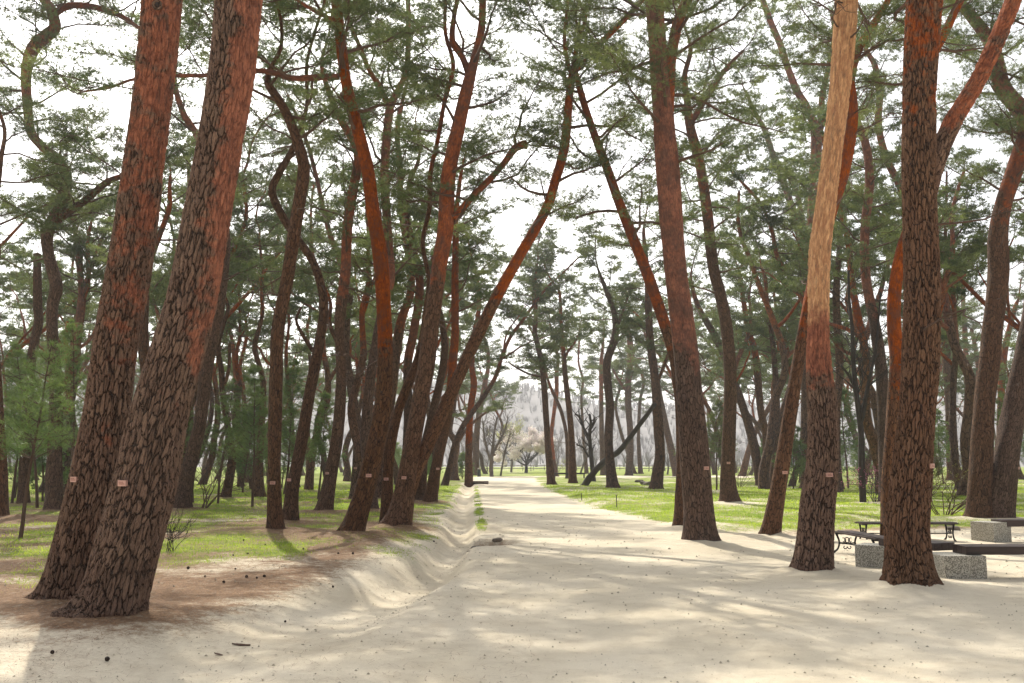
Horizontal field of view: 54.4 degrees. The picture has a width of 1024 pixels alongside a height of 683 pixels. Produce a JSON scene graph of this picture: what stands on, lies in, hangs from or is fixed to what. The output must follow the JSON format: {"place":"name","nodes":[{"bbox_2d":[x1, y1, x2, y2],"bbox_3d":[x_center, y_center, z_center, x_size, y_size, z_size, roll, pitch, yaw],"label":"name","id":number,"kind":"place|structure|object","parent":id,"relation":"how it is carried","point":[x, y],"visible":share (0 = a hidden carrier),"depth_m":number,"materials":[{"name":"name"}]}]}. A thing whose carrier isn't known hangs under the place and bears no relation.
{"place":"outdoors","nodes":[
{"label":"outdoors","id":0,"kind":"place"},
{"bbox_2d":[0,467,1023,682],"bbox_3d":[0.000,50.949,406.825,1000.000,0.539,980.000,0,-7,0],"label":"ground","id":1,"kind":"structure","parent":0,"point":[391,574],"depth_m":13.45,"materials":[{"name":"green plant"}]},
{"bbox_2d":[1,349,48,502],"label":"young pine","id":2,"kind":"object","parent":1,"relation":"on","point":[25,357],"visible":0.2,"depth_m":38.12,"materials":[{"name":"green plant"}]},
{"bbox_2d":[2,341,68,507],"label":"young pine","id":3,"kind":"object","parent":1,"relation":"on","point":[11,344],"visible":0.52,"depth_m":34.24,"materials":[{"name":"green plant"}]},
{"bbox_2d":[1,253,71,503],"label":"pine tree","id":4,"kind":"object","parent":1,"relation":"on","point":[37,327],"visible":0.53,"depth_m":38.75,"materials":[{"name":"green plant"}]},
{"bbox_2d":[0,183,73,305],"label":"pine tree","id":5,"kind":"object","parent":1,"relation":"on","point":[7,295],"visible":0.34,"depth_m":60.12,"materials":[{"name":"green plant"}]},
{"bbox_2d":[0,338,76,537],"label":"young pine","id":6,"kind":"object","parent":1,"relation":"on","point":[54,384],"visible":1,"depth_m":20.30,"materials":[{"name":"green plant"}]},
{"bbox_2d":[0,210,104,372],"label":"pine tree","id":7,"kind":"object","parent":1,"relation":"on","point":[9,330],"visible":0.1,"depth_m":66.49,"materials":[{"name":"green plant"}]},
{"bbox_2d":[0,223,111,368],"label":"pine tree","id":8,"kind":"object","parent":1,"relation":"on","point":[4,277],"visible":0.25,"depth_m":55.55,"materials":[{"name":"green plant"}]},
{"bbox_2d":[0,28,117,515],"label":"pine tree","id":9,"kind":"object","parent":1,"relation":"on","point":[4,487],"visible":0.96,"depth_m":29.34,"materials":[{"name":"green plant"}]},
{"bbox_2d":[34,318,90,457],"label":"young pine","id":10,"kind":"object","parent":1,"relation":"on","point":[69,338],"visible":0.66,"depth_m":32.52,"materials":[{"name":"green plant"}]},
{"bbox_2d":[14,192,114,491],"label":"pine tree","id":11,"kind":"object","parent":1,"relation":"on","point":[64,298],"visible":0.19,"depth_m":53.53,"materials":[{"name":"green plant"}]},
{"bbox_2d":[10,97,121,494],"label":"pine tree","id":12,"kind":"object","parent":1,"relation":"on","point":[77,251],"visible":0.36,"depth_m":49.51,"materials":[{"name":"green plant"}]},
{"bbox_2d":[24,0,182,599],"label":"pine tree","id":13,"kind":"object","parent":1,"relation":"on","point":[118,326],"visible":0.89,"depth_m":11.42,"materials":[{"name":"brown plant"}]},
{"bbox_2d":[0,0,211,509],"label":"pine tree","id":14,"kind":"object","parent":1,"relation":"on","point":[50,227],"visible":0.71,"depth_m":33.62,"materials":[{"name":"green plant"}]},
{"bbox_2d":[85,108,196,372],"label":"pine tree","id":15,"kind":"object","parent":1,"relation":"on","point":[143,345],"visible":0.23,"depth_m":39.22,"materials":[{"name":"green plant"}]},
{"bbox_2d":[50,0,262,617],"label":"pine tree","id":16,"kind":"object","parent":1,"relation":"on","point":[119,575],"visible":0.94,"depth_m":10.20,"materials":[{"name":"brown plant"}]},
{"bbox_2d":[106,0,284,507],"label":"pine tree","id":17,"kind":"object","parent":1,"relation":"on","point":[184,496],"visible":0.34,"depth_m":34.25,"materials":[{"name":"green plant"}]},
{"bbox_2d":[149,180,249,328],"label":"pine tree","id":18,"kind":"object","parent":1,"relation":"on","point":[157,298],"visible":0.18,"depth_m":44.95,"materials":[{"name":"green plant"}]},
{"bbox_2d":[149,121,261,466],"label":"pine tree","id":19,"kind":"object","parent":1,"relation":"on","point":[177,213],"visible":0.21,"depth_m":49.01,"materials":[{"name":"green plant"}]},
{"bbox_2d":[180,433,261,507],"bbox_3d":[-10.553,4.399,33.969,3.272,2.757,3.573,5,-8,-33],"label":"shrub","id":20,"kind":"object","parent":1,"relation":"on","point":[213,486],"visible":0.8,"depth_m":33.87,"materials":[{"name":"green plant"}]},
{"bbox_2d":[135,201,314,377],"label":"pine tree","id":21,"kind":"object","parent":1,"relation":"on","point":[278,232],"visible":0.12,"depth_m":54.83,"materials":[{"name":"green plant"}]},
{"bbox_2d":[201,378,249,503],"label":"young pine","id":22,"kind":"object","parent":1,"relation":"on","point":[223,419],"visible":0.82,"depth_m":39.53,"materials":[{"name":"green plant"}]},
{"bbox_2d":[0,0,451,530],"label":"pine tree","id":23,"kind":"object","parent":1,"relation":"on","point":[357,514],"visible":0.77,"depth_m":20.80,"materials":[{"name":"green plant"}]},
{"bbox_2d":[214,247,278,482],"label":"pine tree","id":24,"kind":"object","parent":1,"relation":"on","point":[242,354],"visible":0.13,"depth_m":79.26,"materials":[{"name":"green plant"}]},
{"bbox_2d":[222,247,271,488],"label":"pine tree","id":25,"kind":"object","parent":1,"relation":"on","point":[241,308],"visible":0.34,"depth_m":61.74,"materials":[{"name":"green plant"}]},
{"bbox_2d":[216,364,285,506],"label":"young pine","id":26,"kind":"object","parent":1,"relation":"on","point":[261,400],"visible":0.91,"depth_m":36.06,"materials":[{"name":"green plant"}]},
{"bbox_2d":[184,38,319,496],"bbox_3d":[-11.961,-3.215,44.873,6.393,21.162,5.263,1,-7,-8],"label":"pine tree","id":27,"kind":"object","parent":1,"relation":"on","point":[228,481],"visible":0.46,"depth_m":45.04,"materials":[{"name":"green plant"}]},
{"bbox_2d":[185,125,323,496],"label":"pine tree","id":28,"kind":"object","parent":1,"relation":"on","point":[259,488],"visible":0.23,"depth_m":46.76,"materials":[{"name":"green plant"}]},
{"bbox_2d":[0,513,534,682],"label":"needle litter","id":29,"kind":"object","parent":1,"relation":"on","point":[322,528],"visible":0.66,"depth_m":12.76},
{"bbox_2d":[190,0,371,528],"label":"pine tree","id":30,"kind":"object","parent":1,"relation":"on","point":[275,519],"visible":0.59,"depth_m":21.79,"materials":[{"name":"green plant"}]},
{"bbox_2d":[265,357,314,493],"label":"young pine","id":31,"kind":"object","parent":1,"relation":"on","point":[287,432],"visible":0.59,"depth_m":49.48,"materials":[{"name":"green plant"}]},
{"bbox_2d":[250,180,330,486],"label":"pine tree","id":32,"kind":"object","parent":1,"relation":"on","point":[291,311],"visible":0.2,"depth_m":65.77,"materials":[{"name":"green plant"}]},
{"bbox_2d":[262,230,341,469],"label":"pine tree","id":33,"kind":"object","parent":1,"relation":"on","point":[300,355],"visible":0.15,"depth_m":81.85,"materials":[{"name":"green plant"}]},
{"bbox_2d":[242,162,365,489],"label":"pine tree","id":34,"kind":"object","parent":1,"relation":"on","point":[307,286],"visible":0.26,"depth_m":58.48,"materials":[{"name":"green plant"}]},
{"bbox_2d":[183,0,425,520],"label":"pine tree","id":35,"kind":"object","parent":1,"relation":"on","point":[291,505],"visible":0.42,"depth_m":24.50,"materials":[{"name":"green plant"}]},
{"bbox_2d":[306,390,347,498],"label":"young pine","id":36,"kind":"object","parent":1,"relation":"on","point":[317,440],"visible":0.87,"depth_m":43.19,"materials":[{"name":"green plant"}]},
{"bbox_2d":[256,21,415,498],"bbox_3d":[-8.207,-3.570,44.105,7.404,21.648,5.256,-2,-7,19],"label":"pine tree","id":37,"kind":"object","parent":1,"relation":"on","point":[355,463],"visible":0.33,"depth_m":43.98,"materials":[{"name":"green plant"}]},
{"bbox_2d":[261,4,413,510],"bbox_3d":[-5.941,-3.383,32.793,5.739,18.644,5.142,0,-7,0],"label":"pine tree","id":38,"kind":"object","parent":1,"relation":"on","point":[325,501],"visible":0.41,"depth_m":32.56,"materials":[{"name":"green plant"}]},
{"bbox_2d":[315,160,423,466],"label":"pine tree","id":39,"kind":"object","parent":1,"relation":"on","point":[354,428],"visible":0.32,"depth_m":40.76,"materials":[{"name":"green plant"}]},
{"bbox_2d":[303,0,476,508],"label":"pine tree","id":40,"kind":"object","parent":1,"relation":"on","point":[385,207],"visible":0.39,"depth_m":33.03,"materials":[{"name":"green plant"}]},
{"bbox_2d":[357,8,448,497],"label":"pine tree","id":41,"kind":"object","parent":1,"relation":"on","point":[400,329],"visible":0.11,"depth_m":44.36,"materials":[{"name":"green plant"}]},
{"bbox_2d":[353,80,464,449],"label":"pine tree","id":42,"kind":"object","parent":1,"relation":"on","point":[413,330],"visible":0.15,"depth_m":42.64,"materials":[{"name":"green plant"}]},
{"bbox_2d":[344,0,549,521],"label":"pine tree","id":43,"kind":"object","parent":1,"relation":"on","point":[387,474],"visible":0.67,"depth_m":24.93,"materials":[{"name":"green plant"}]},
{"bbox_2d":[395,151,499,499],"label":"pine tree","id":44,"kind":"object","parent":1,"relation":"on","point":[434,405],"visible":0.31,"depth_m":41.12,"materials":[{"name":"green plant"}]},
{"bbox_2d":[397,105,523,501],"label":"pine tree","id":45,"kind":"object","parent":1,"relation":"on","point":[432,489],"visible":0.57,"depth_m":40.08,"materials":[{"name":"green plant"}]},
{"bbox_2d":[392,157,532,484],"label":"pine tree","id":46,"kind":"object","parent":1,"relation":"on","point":[480,285],"visible":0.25,"depth_m":59.81,"materials":[{"name":"green plant"}]},
{"bbox_2d":[431,272,506,479],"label":"pine tree","id":47,"kind":"object","parent":1,"relation":"on","point":[455,473],"visible":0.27,"depth_m":88.29,"materials":[{"name":"green plant"}]},
{"bbox_2d":[437,212,507,486],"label":"pine tree","id":48,"kind":"object","parent":1,"relation":"on","point":[468,445],"visible":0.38,"depth_m":73.24,"materials":[{"name":"green plant"}]},
{"bbox_2d":[459,309,504,474],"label":"pine tree","id":49,"kind":"object","parent":1,"relation":"on","point":[484,378],"visible":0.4,"depth_m":122.80,"materials":[{"name":"green plant"}]},
{"bbox_2d":[460,349,522,467],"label":"pine tree","id":50,"kind":"object","parent":1,"relation":"on","point":[507,387],"visible":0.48,"depth_m":159.59,"materials":[{"name":"green plant"}]},
{"bbox_2d":[473,402,521,476],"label":"bare tree","id":51,"kind":"object","parent":1,"relation":"on","point":[493,450],"visible":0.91,"depth_m":111.36,"materials":[{"name":"grey plant"}]},
{"bbox_2d":[360,0,670,525],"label":"pine tree","id":52,"kind":"object","parent":1,"relation":"on","point":[416,453],"visible":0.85,"depth_m":23.91,"materials":[{"name":"green plant"}]},
{"bbox_2d":[493,425,556,472],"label":"blossom tree","id":53,"kind":"object","parent":1,"relation":"on","point":[534,438],"visible":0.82,"depth_m":148.00,"materials":[{"name":"plant"}]},
{"bbox_2d":[441,237,610,485],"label":"pine tree","id":54,"kind":"object","parent":1,"relation":"on","point":[561,277],"visible":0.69,"depth_m":72.13,"materials":[{"name":"green plant"}]},
{"bbox_2d":[475,218,580,484],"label":"pine tree","id":55,"kind":"object","parent":1,"relation":"on","point":[541,367],"visible":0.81,"depth_m":71.89,"materials":[{"name":"green plant"}]},
{"bbox_2d":[510,272,574,478],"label":"pine tree","id":56,"kind":"object","parent":1,"relation":"on","point":[544,316],"visible":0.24,"depth_m":95.90,"materials":[{"name":"green plant"}]},
{"bbox_2d":[527,291,580,475],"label":"pine tree","id":57,"kind":"object","parent":1,"relation":"on","point":[556,382],"visible":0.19,"depth_m":110.09,"materials":[{"name":"green plant"}]},
{"bbox_2d":[528,233,611,482],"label":"pine tree","id":58,"kind":"object","parent":1,"relation":"on","point":[572,473],"visible":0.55,"depth_m":76.50,"materials":[{"name":"green plant"}]},
{"bbox_2d":[558,299,600,473],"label":"pine tree","id":59,"kind":"object","parent":1,"relation":"on","point":[578,352],"visible":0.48,"depth_m":138.83,"materials":[{"name":"green plant"}]},
{"bbox_2d":[575,296,626,474],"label":"pine tree","id":60,"kind":"object","parent":1,"relation":"on","point":[601,424],"visible":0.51,"depth_m":122.70,"materials":[{"name":"green plant"}]},
{"bbox_2d":[569,212,667,487],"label":"pine tree","id":61,"kind":"object","parent":1,"relation":"on","point":[610,467],"visible":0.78,"depth_m":61.71,"materials":[{"name":"green plant"}]},
{"bbox_2d":[584,266,658,475],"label":"pine tree","id":62,"kind":"object","parent":1,"relation":"on","point":[616,364],"visible":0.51,"depth_m":116.15,"materials":[{"name":"green plant"}]},
{"bbox_2d":[588,280,673,415],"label":"pine tree","id":63,"kind":"object","parent":1,"relation":"on","point":[660,341],"visible":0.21,"depth_m":89.56,"materials":[{"name":"green plant"}]},
{"bbox_2d":[605,171,696,488],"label":"pine tree","id":64,"kind":"object","parent":1,"relation":"on","point":[657,478],"visible":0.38,"depth_m":58.61,"materials":[{"name":"green plant"}]},
{"bbox_2d":[631,311,675,475],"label":"pine tree","id":65,"kind":"object","parent":1,"relation":"on","point":[669,441],"visible":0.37,"depth_m":110.19,"materials":[{"name":"green plant"}]},
{"bbox_2d":[638,271,744,436],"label":"pine tree","id":66,"kind":"object","parent":1,"relation":"on","point":[710,350],"visible":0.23,"depth_m":81.86,"materials":[{"name":"green plant"}]},
{"bbox_2d":[624,0,787,501],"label":"pine tree","id":67,"kind":"object","parent":1,"relation":"on","point":[728,492],"visible":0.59,"depth_m":37.55,"materials":[{"name":"green plant"}]},
{"bbox_2d":[655,228,761,485],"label":"pine tree","id":68,"kind":"object","parent":1,"relation":"on","point":[713,337],"visible":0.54,"depth_m":69.43,"materials":[{"name":"green plant"}]},
{"bbox_2d":[706,398,739,489],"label":"young pine","id":69,"kind":"object","parent":1,"relation":"on","point":[712,418],"visible":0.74,"depth_m":55.56,"materials":[{"name":"green plant"}]},
{"bbox_2d":[702,241,778,464],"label":"pine tree","id":70,"kind":"object","parent":1,"relation":"on","point":[753,323],"visible":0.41,"depth_m":65.40,"materials":[{"name":"green plant"}]},
{"bbox_2d":[703,222,781,472],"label":"pine tree","id":71,"kind":"object","parent":1,"relation":"on","point":[757,379],"visible":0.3,"depth_m":68.79,"materials":[{"name":"green plant"}]},
{"bbox_2d":[719,223,799,485],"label":"pine tree","id":72,"kind":"object","parent":1,"relation":"on","point":[773,352],"visible":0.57,"depth_m":61.91,"materials":[{"name":"green plant"}]},
{"bbox_2d":[676,123,851,488],"bbox_3d":[14.769,-1.481,53.672,13.347,19.977,7.423,3,-8,-24],"label":"pine tree","id":73,"kind":"object","parent":1,"relation":"on","point":[776,245],"visible":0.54,"depth_m":53.70,"materials":[{"name":"green plant"}]},
{"bbox_2d":[679,135,877,488],"bbox_3d":[15.166,-0.744,56.045,13.358,19.062,7.233,6,-9,-39],"label":"pine tree","id":74,"kind":"object","parent":1,"relation":"on","point":[767,453],"visible":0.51,"depth_m":57.40,"materials":[{"name":"green plant"}]},
{"bbox_2d":[717,52,843,482],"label":"pine tree","id":75,"kind":"object","parent":1,"relation":"on","point":[772,151],"visible":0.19,"depth_m":81.22,"materials":[{"name":"green plant"}]},
{"bbox_2d":[733,0,861,487],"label":"pine tree","id":76,"kind":"object","parent":1,"relation":"on","point":[797,92],"visible":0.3,"depth_m":63.26,"materials":[{"name":"green plant"}]},
{"bbox_2d":[760,234,902,436],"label":"pine tree","id":77,"kind":"object","parent":1,"relation":"on","point":[781,269],"visible":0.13,"depth_m":53.74,"materials":[{"name":"green plant"}]},
{"bbox_2d":[764,93,901,493],"bbox_3d":[15.518,-2.222,46.777,7.682,19.776,8.745,0,-7,0],"label":"pine tree","id":78,"kind":"object","parent":1,"relation":"on","point":[794,284],"visible":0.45,"depth_m":46.97,"materials":[{"name":"green plant"}]},
{"bbox_2d":[790,155,887,491],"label":"pine tree","id":79,"kind":"object","parent":1,"relation":"on","point":[838,354],"visible":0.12,"depth_m":53.09,"materials":[{"name":"green plant"}]},
{"bbox_2d":[786,237,903,501],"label":"tree","id":80,"kind":"object","parent":1,"relation":"on","point":[860,408],"visible":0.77,"depth_m":38.34,"materials":[{"name":"plant"}]},
{"bbox_2d":[791,7,903,501],"bbox_3d":[13.934,-3.599,39.666,5.560,20.595,5.162,4,-8,-31],"label":"pine tree","id":81,"kind":"object","parent":1,"relation":"on","point":[866,206],"visible":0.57,"depth_m":39.25,"materials":[{"name":"green plant"}]},
{"bbox_2d":[840,388,869,487],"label":"young pine","id":82,"kind":"object","parent":1,"relation":"on","point":[852,425],"visible":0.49,"depth_m":61.35,"materials":[{"name":"green plant"}]},
{"bbox_2d":[812,166,975,495],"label":"pine tree","id":83,"kind":"object","parent":1,"relation":"on","point":[967,372],"visible":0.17,"depth_m":45.54,"materials":[{"name":"green plant"}]},
{"bbox_2d":[852,0,963,363],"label":"pine tree","id":84,"kind":"object","parent":1,"relation":"on","point":[874,62],"visible":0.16,"depth_m":57.16,"materials":[{"name":"green plant"}]},
{"bbox_2d":[840,144,1020,490],"bbox_3d":[22.365,-0.922,52.063,8.238,18.237,9.494,0,-7,-2],"label":"pine tree","id":85,"kind":"object","parent":1,"relation":"on","point":[953,436],"visible":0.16,"depth_m":51.42,"materials":[{"name":"green plant"}]},
{"bbox_2d":[878,146,1005,319],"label":"pine tree","id":86,"kind":"object","parent":1,"relation":"on","point":[954,262],"visible":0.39,"depth_m":45.38,"materials":[{"name":"green plant"}]},
{"bbox_2d":[871,190,1023,331],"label":"pine tree","id":87,"kind":"object","parent":1,"relation":"on","point":[981,300],"visible":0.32,"depth_m":45.80,"materials":[{"name":"green plant"}]},
{"bbox_2d":[938,269,970,480],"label":"pine tree","id":88,"kind":"object","parent":1,"relation":"on","point":[946,373],"visible":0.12,"depth_m":85.16,"materials":[{"name":"green plant"}]},
{"bbox_2d":[889,0,1023,517],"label":"pine tree","id":89,"kind":"object","parent":1,"relation":"on","point":[1007,447],"visible":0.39,"depth_m":27.95,"materials":[{"name":"green plant"}]},
{"bbox_2d":[956,250,984,417],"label":"pine tree","id":90,"kind":"object","parent":1,"relation":"on","point":[965,350],"visible":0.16,"depth_m":123.15,"materials":[{"name":"green plant"}]},
{"bbox_2d":[936,0,1023,517],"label":"pine tree","id":91,"kind":"object","parent":1,"relation":"on","point":[979,486],"visible":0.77,"depth_m":27.90,"materials":[{"name":"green plant"}]},
{"bbox_2d":[996,270,1023,433],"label":"pine tree","id":92,"kind":"object","parent":1,"relation":"on","point":[1015,312],"visible":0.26,"depth_m":92.08,"materials":[{"name":"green plant"}]},
{"bbox_2d":[0,482,1023,587],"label":"grass","id":93,"kind":"structure","parent":0,"point":[560,492],"depth_m":31.18,"materials":[{"name":"plant"}]},
{"bbox_2d":[0,0,1023,408],"label":"sky","id":94,"kind":"structure","parent":0,"point":[508,227],"materials":[{"name":"white"}]},
{"bbox_2d":[1,352,1023,466],"bbox_3d":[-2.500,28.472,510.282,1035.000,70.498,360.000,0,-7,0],"label":"hill","id":95,"kind":"structure","parent":0,"point":[535,400],"depth_m":457.05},
{"bbox_2d":[0,344,1023,466],"bbox_3d":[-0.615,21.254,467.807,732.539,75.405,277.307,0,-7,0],"label":"hillside wood","id":96,"kind":"object","parent":95,"relation":"on","point":[579,460],"visible":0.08,"depth_m":451.17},
{"bbox_2d":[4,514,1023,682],"bbox_3d":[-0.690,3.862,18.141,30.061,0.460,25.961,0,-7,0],"label":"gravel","id":97,"kind":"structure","parent":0,"point":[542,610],"depth_m":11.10,"materials":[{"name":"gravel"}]},
{"bbox_2d":[243,476,1023,682],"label":"sand road","id":98,"kind":"structure","parent":0,"point":[524,498],"depth_m":10.44,"materials":[{"name":"sand"}]},
{"bbox_2d":[477,0,719,525],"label":"pine tree","id":99,"kind":"object","parent":98,"relation":"on","point":[633,241],"visible":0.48,"depth_m":24.74,"materials":[{"name":"green plant"}]},
{"bbox_2d":[540,0,814,540],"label":"pine tree","id":100,"kind":"object","parent":98,"relation":"on","point":[699,521],"visible":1,"depth_m":20.52,"materials":[{"name":"green plant"}]},
{"bbox_2d":[777,0,877,570],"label":"pine tree","id":101,"kind":"object","parent":98,"relation":"on","point":[814,547],"visible":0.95,"depth_m":14.85,"materials":[{"name":"brown plant"}]},
{"bbox_2d":[721,0,955,534],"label":"pine tree","id":102,"kind":"object","parent":98,"relation":"on","point":[772,519],"visible":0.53,"depth_m":22.25,"materials":[{"name":"green plant"}]},
{"bbox_2d":[817,0,1023,535],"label":"pine tree","id":103,"kind":"object","parent":98,"relation":"on","point":[894,332],"visible":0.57,"depth_m":20.55,"materials":[{"name":"green plant"}]},
{"bbox_2d":[853,0,1023,586],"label":"pine tree","id":104,"kind":"object","parent":98,"relation":"on","point":[926,146],"visible":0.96,"depth_m":13.09,"materials":[{"name":"brown plant"}]},
{"bbox_2d":[855,538,1023,578],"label":"stone bench","id":105,"kind":"object","parent":98,"relation":"on","point":[964,561],"visible":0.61,"depth_m":13.84,"materials":[{"name":"stone"}]},
{"bbox_2d":[970,519,1023,541],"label":"stone bench","id":106,"kind":"object","parent":98,"relation":"on","point":[995,530],"visible":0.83,"depth_m":20.15,"materials":[{"name":"stone"}]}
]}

